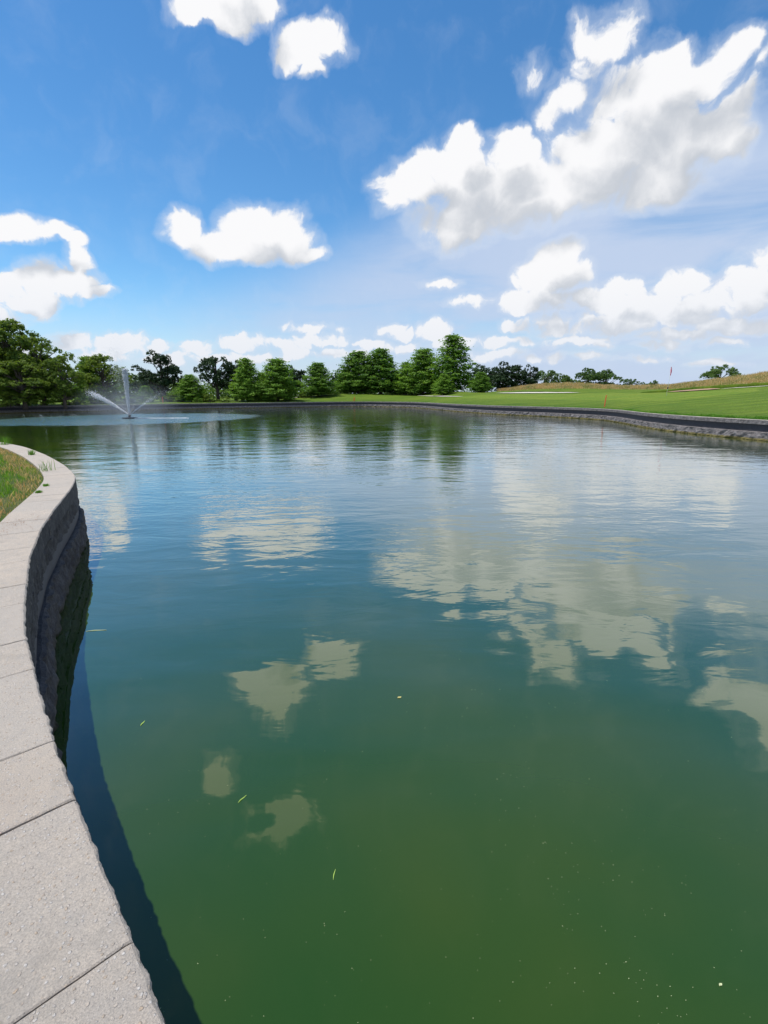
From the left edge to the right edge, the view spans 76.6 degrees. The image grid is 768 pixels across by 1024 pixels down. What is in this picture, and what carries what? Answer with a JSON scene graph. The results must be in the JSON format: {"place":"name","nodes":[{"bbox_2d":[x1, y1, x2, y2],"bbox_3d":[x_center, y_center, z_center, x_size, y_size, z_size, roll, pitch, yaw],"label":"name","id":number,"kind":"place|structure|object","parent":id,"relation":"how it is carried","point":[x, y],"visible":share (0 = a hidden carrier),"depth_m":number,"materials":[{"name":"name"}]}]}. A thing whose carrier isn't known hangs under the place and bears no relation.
{"place":"outdoors","nodes":[
{"label":"outdoors","id":0,"kind":"place"},
{"bbox_2d":[0,447,43,521],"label":"lawn","id":1,"kind":"structure","parent":0,"point":[12,507],"depth_m":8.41,"materials":[{"name":"plant"}]},
{"bbox_2d":[0,407,767,1023],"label":"water","id":2,"kind":"structure","parent":0,"point":[552,631],"depth_m":4.12,"materials":[{"name":"green liquid"}]},
{"bbox_2d":[0,442,165,1023],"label":"retaining wall","id":3,"kind":"structure","parent":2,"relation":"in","point":[69,952],"depth_m":1.72,"materials":[{"name":"stone"}]},
{"bbox_2d":[0,435,12,444],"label":"grass tuft","id":4,"kind":"object","parent":3,"relation":"on","point":[6,442],"visible":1,"depth_m":15.64,"materials":[{"name":"green plant"}]},
{"bbox_2d":[27,449,36,454],"bbox_3d":[-9.303,-1.586,12.831,0.258,0.160,0.339,0,14,0],"label":"grass tuft","id":5,"kind":"object","parent":3,"relation":"on","point":[31,452],"visible":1,"depth_m":12.83,"materials":[{"name":"green plant"}]},
{"bbox_2d":[39,458,55,471],"bbox_3d":[-7.033,-0.981,10.017,0.375,0.279,0.446,0,14,0],"label":"grass tuft","id":6,"kind":"object","parent":3,"relation":"on","point":[45,466],"visible":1,"depth_m":10.05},
{"bbox_2d":[85,347,185,418],"bbox_3d":[-29.401,-15.077,57.291,10.295,8.154,7.847,-8,16,-30],"label":"fountain","id":7,"kind":"object","parent":2,"relation":"on","point":[125,376],"visible":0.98,"depth_m":57.03,"materials":[{"name":"white liquid"}]},
{"bbox_2d":[172,726,736,1012],"bbox_3d":[1.238,1.811,3.527,7.070,0.001,3.280,0,14,0],"label":"debris","id":8,"kind":"object","parent":2,"relation":"on","point":[507,889],"visible":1,"depth_m":2.62,"materials":[{"name":"plant"}]},
{"bbox_2d":[0,382,767,416],"bbox_3d":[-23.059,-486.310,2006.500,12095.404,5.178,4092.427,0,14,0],"label":"ground","id":9,"kind":"structure","parent":0,"point":[747,401],"depth_m":63.29,"materials":[{"name":"green plant"}]},
{"bbox_2d":[0,373,16,396],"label":"broadleaf tree","id":10,"kind":"object","parent":9,"relation":"on","point":[6,389],"visible":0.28,"depth_m":77.57,"materials":[{"name":"green plant"}]},
{"bbox_2d":[0,391,30,407],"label":"shrub","id":11,"kind":"object","parent":9,"relation":"on","point":[8,403],"visible":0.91,"depth_m":76.24,"materials":[{"name":"green plant"}]},
{"bbox_2d":[0,320,30,384],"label":"broadleaf tree","id":12,"kind":"object","parent":9,"relation":"on","point":[2,354],"visible":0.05,"depth_m":81.01,"materials":[{"name":"green plant"}]},
{"bbox_2d":[0,318,52,405],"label":"broadleaf tree","id":13,"kind":"object","parent":9,"relation":"on","point":[6,339],"visible":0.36,"depth_m":79.47,"materials":[{"name":"green plant"}]},
{"bbox_2d":[0,359,59,409],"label":"broadleaf tree","id":14,"kind":"object","parent":9,"relation":"on","point":[22,378],"visible":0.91,"depth_m":77.25,"materials":[{"name":"green plant"}]},
{"bbox_2d":[27,393,56,405],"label":"shrub","id":15,"kind":"object","parent":9,"relation":"on","point":[41,404],"visible":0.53,"depth_m":81.43,"materials":[{"name":"green plant"}]},
{"bbox_2d":[0,334,84,404],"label":"broadleaf tree","id":16,"kind":"object","parent":9,"relation":"on","point":[40,347],"visible":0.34,"depth_m":81.47,"materials":[{"name":"green plant"}]},
{"bbox_2d":[30,356,87,408],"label":"broadleaf tree","id":17,"kind":"object","parent":9,"relation":"on","point":[65,391],"visible":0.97,"depth_m":80.08,"materials":[{"name":"green plant"}]},
{"bbox_2d":[53,398,85,404],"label":"shrub","id":18,"kind":"object","parent":9,"relation":"on","point":[76,401],"visible":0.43,"depth_m":87.75,"materials":[{"name":"green plant"}]},
{"bbox_2d":[72,356,101,401],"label":"broadleaf tree","id":19,"kind":"object","parent":9,"relation":"on","point":[82,386],"visible":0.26,"depth_m":95.07,"materials":[{"name":"green plant"}]},
{"bbox_2d":[84,395,108,403],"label":"shrub","id":20,"kind":"object","parent":9,"relation":"on","point":[96,401],"visible":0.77,"depth_m":91.31,"materials":[{"name":"green plant"}]},
{"bbox_2d":[74,353,133,403],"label":"broadleaf tree","id":21,"kind":"object","parent":9,"relation":"on","point":[96,361],"visible":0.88,"depth_m":92.49,"materials":[{"name":"green plant"}]},
{"bbox_2d":[106,392,138,403],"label":"shrub","id":22,"kind":"object","parent":9,"relation":"on","point":[132,400],"visible":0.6,"depth_m":95.74,"materials":[{"name":"green plant"}]},
{"bbox_2d":[123,394,154,401],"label":"shrub","id":23,"kind":"object","parent":9,"relation":"on","point":[146,400],"visible":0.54,"depth_m":101.11,"materials":[{"name":"green plant"}]},
{"bbox_2d":[123,375,160,395],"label":"oak tree","id":24,"kind":"object","parent":9,"relation":"on","point":[135,383],"visible":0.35,"depth_m":143.71,"materials":[{"name":"green plant"}]},
{"bbox_2d":[136,385,155,401],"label":"young oak","id":25,"kind":"object","parent":9,"relation":"on","point":[145,391],"visible":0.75,"depth_m":102.32,"materials":[{"name":"green plant"}]},
{"bbox_2d":[130,349,183,401],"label":"oak tree","id":26,"kind":"object","parent":9,"relation":"on","point":[162,380],"visible":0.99,"depth_m":105.70,"materials":[{"name":"green plant"}]},
{"bbox_2d":[160,394,180,401],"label":"shrub","id":27,"kind":"object","parent":9,"relation":"on","point":[169,399],"visible":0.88,"depth_m":103.96,"materials":[{"name":"green plant"}]},
{"bbox_2d":[170,374,212,401],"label":"young oak","id":28,"kind":"object","parent":9,"relation":"on","point":[189,388],"visible":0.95,"depth_m":103.67,"materials":[{"name":"green plant"}]},
{"bbox_2d":[192,397,202,402],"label":"shrub","id":29,"kind":"object","parent":9,"relation":"on","point":[196,399],"visible":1,"depth_m":101.12,"materials":[{"name":"green plant"}]},
{"bbox_2d":[202,394,217,401],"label":"shrub","id":30,"kind":"object","parent":9,"relation":"on","point":[209,399],"visible":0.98,"depth_m":103.06,"materials":[{"name":"green plant"}]},
{"bbox_2d":[193,356,238,399],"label":"oak tree","id":31,"kind":"object","parent":9,"relation":"on","point":[215,375],"visible":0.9,"depth_m":108.10,"materials":[{"name":"green plant"}]},
{"bbox_2d":[218,397,229,401],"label":"shrub","id":32,"kind":"object","parent":9,"relation":"on","point":[220,400],"visible":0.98,"depth_m":102.80,"materials":[{"name":"green plant"}]},
{"bbox_2d":[220,360,240,400],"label":"oak tree","id":33,"kind":"object","parent":9,"relation":"on","point":[229,374],"visible":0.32,"depth_m":110.06,"materials":[{"name":"green plant"}]},
{"bbox_2d":[225,357,267,401],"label":"young oak","id":34,"kind":"object","parent":9,"relation":"on","point":[245,381],"visible":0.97,"depth_m":104.82,"materials":[{"name":"green plant"}]},
{"bbox_2d":[1,373,492,400],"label":"woods","id":35,"kind":"object","parent":9,"relation":"on","point":[120,388],"visible":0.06,"depth_m":151.71,"materials":[{"name":"green plant"}]},
{"bbox_2d":[251,357,306,400],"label":"young oak","id":36,"kind":"object","parent":9,"relation":"on","point":[279,371],"visible":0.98,"depth_m":106.20,"materials":[{"name":"green plant"}]},
{"bbox_2d":[282,366,300,387],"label":"oak tree","id":37,"kind":"object","parent":9,"relation":"on","point":[293,372],"visible":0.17,"depth_m":122.38,"materials":[{"name":"green plant"}]},
{"bbox_2d":[291,369,306,394],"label":"oak tree","id":38,"kind":"object","parent":9,"relation":"on","point":[300,372],"visible":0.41,"depth_m":124.92,"materials":[{"name":"green plant"}]},
{"bbox_2d":[297,392,310,397],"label":"shrub","id":39,"kind":"object","parent":9,"relation":"on","point":[303,393],"visible":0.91,"depth_m":118.47,"materials":[{"name":"green plant"}]},
{"bbox_2d":[299,361,342,395],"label":"young oak","id":40,"kind":"object","parent":9,"relation":"on","point":[318,382],"visible":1,"depth_m":118.09,"materials":[{"name":"green plant"}]},
{"bbox_2d":[330,369,341,393],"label":"oak tree","id":41,"kind":"object","parent":9,"relation":"on","point":[333,377],"visible":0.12,"depth_m":135.80,"materials":[{"name":"green plant"}]},
{"bbox_2d":[333,369,357,393],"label":"young oak","id":42,"kind":"object","parent":9,"relation":"on","point":[339,382],"visible":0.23,"depth_m":127.14,"materials":[{"name":"green plant"}]},
{"bbox_2d":[332,350,377,392],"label":"young oak","id":43,"kind":"object","parent":9,"relation":"on","point":[353,366],"visible":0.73,"depth_m":124.58,"materials":[{"name":"green plant"}]},
{"bbox_2d":[350,347,399,393],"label":"young oak","id":44,"kind":"object","parent":9,"relation":"on","point":[382,362],"visible":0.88,"depth_m":122.47,"materials":[{"name":"green plant"}]},
{"bbox_2d":[0,401,767,440],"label":"retaining wall","id":45,"kind":"structure","parent":9,"relation":"on","point":[752,429],"depth_m":55.41,"materials":[{"name":"stone"}]},
{"bbox_2d":[258,401,767,419],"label":"grass","id":46,"kind":"structure","parent":45,"relation":"on","point":[722,416],"depth_m":35.46,"materials":[{"name":"green plant"}]},
{"bbox_2d":[385,372,400,394],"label":"young oak","id":47,"kind":"object","parent":9,"relation":"on","point":[395,392],"visible":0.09,"depth_m":126.70,"materials":[{"name":"green plant"}]},
{"bbox_2d":[392,361,415,394],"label":"young oak","id":48,"kind":"object","parent":9,"relation":"on","point":[402,374],"visible":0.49,"depth_m":120.27,"materials":[{"name":"green plant"}]},
{"bbox_2d":[394,347,439,393],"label":"young oak","id":49,"kind":"object","parent":9,"relation":"on","point":[417,368],"visible":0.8,"depth_m":115.22,"materials":[{"name":"green plant"}]},
{"bbox_2d":[422,373,435,392],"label":"young oak","id":50,"kind":"object","parent":9,"relation":"on","point":[427,387],"visible":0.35,"depth_m":115.15,"materials":[{"name":"green plant"}]},
{"bbox_2d":[429,373,456,394],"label":"young oak","id":51,"kind":"object","parent":9,"relation":"on","point":[443,386],"visible":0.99,"depth_m":103.79,"materials":[{"name":"green plant"}]},
{"bbox_2d":[424,333,479,391],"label":"young oak","id":52,"kind":"object","parent":9,"relation":"on","point":[448,362],"visible":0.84,"depth_m":109.47,"materials":[{"name":"green plant"}]},
{"bbox_2d":[467,371,495,392],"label":"young oak","id":53,"kind":"object","parent":9,"relation":"on","point":[482,384],"visible":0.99,"depth_m":103.58,"materials":[{"name":"green plant"}]},
{"bbox_2d":[468,364,505,391],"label":"oak tree","id":54,"kind":"object","parent":9,"relation":"on","point":[497,377],"visible":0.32,"depth_m":142.52,"materials":[{"name":"green plant"}]},
{"bbox_2d":[485,361,518,390],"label":"oak tree","id":55,"kind":"object","parent":9,"relation":"on","point":[501,372],"visible":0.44,"depth_m":146.36,"materials":[{"name":"green plant"}]},
{"bbox_2d":[503,365,528,387],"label":"oak tree","id":56,"kind":"object","parent":9,"relation":"on","point":[517,381],"visible":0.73,"depth_m":144.70,"materials":[{"name":"green plant"}]},
{"bbox_2d":[518,363,540,384],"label":"oak tree","id":57,"kind":"object","parent":9,"relation":"on","point":[530,380],"visible":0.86,"depth_m":143.50,"materials":[{"name":"green plant"}]},
{"bbox_2d":[500,391,579,392],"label":"bunker lip","id":58,"kind":"object","parent":9,"relation":"on","point":[538,391],"visible":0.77,"depth_m":92.42,"materials":[{"name":"beige sand"}]},
{"bbox_2d":[506,392,577,392],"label":"sand bunker","id":59,"kind":"object","parent":9,"relation":"on","point":[541,392],"visible":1,"depth_m":90.18},
{"bbox_2d":[532,370,565,383],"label":"tree","id":60,"kind":"object","parent":9,"relation":"on","point":[548,376],"visible":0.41,"depth_m":152.93,"materials":[{"name":"green plant"}]},
{"bbox_2d":[555,375,577,382],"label":"tree","id":61,"kind":"object","parent":9,"relation":"on","point":[567,378],"visible":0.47,"depth_m":157.27,"materials":[{"name":"green plant"}]},
{"bbox_2d":[574,367,604,383],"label":"tree","id":62,"kind":"object","parent":9,"relation":"on","point":[588,375],"visible":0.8,"depth_m":143.06,"materials":[{"name":"green plant"}]},
{"bbox_2d":[590,369,627,384],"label":"tree","id":63,"kind":"object","parent":9,"relation":"on","point":[608,375],"visible":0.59,"depth_m":143.16,"materials":[{"name":"green plant"}]},
{"bbox_2d":[622,378,639,385],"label":"tree","id":64,"kind":"object","parent":9,"relation":"on","point":[630,381],"visible":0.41,"depth_m":193.00,"materials":[{"name":"green plant"}]},
{"bbox_2d":[496,371,767,390],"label":"tall grass","id":65,"kind":"structure","parent":9,"relation":"on","point":[759,377],"depth_m":81.18,"materials":[{"name":"plant"}]},
{"bbox_2d":[669,388,719,391],"bbox_3d":[40.076,-15.721,62.657,3.064,0.390,7.070,-6,15,-23],"label":"sand bunker","id":66,"kind":"object","parent":9,"relation":"on","point":[696,389],"visible":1,"depth_m":62.32,"materials":[{"name":"sand"}]},
{"bbox_2d":[640,382,767,392],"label":"grass","id":67,"kind":"structure","parent":9,"relation":"on","point":[734,385],"depth_m":60.90,"materials":[{"name":"green plant"}]},
{"bbox_2d":[700,364,741,378],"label":"tree","id":68,"kind":"object","parent":9,"relation":"on","point":[713,373],"visible":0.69,"depth_m":124.26,"materials":[{"name":"green plant"}]},
{"bbox_2d":[0,0,767,395],"label":"sky","id":69,"kind":"structure","parent":0,"point":[565,187],"materials":[{"name":"blue"}]}
]}

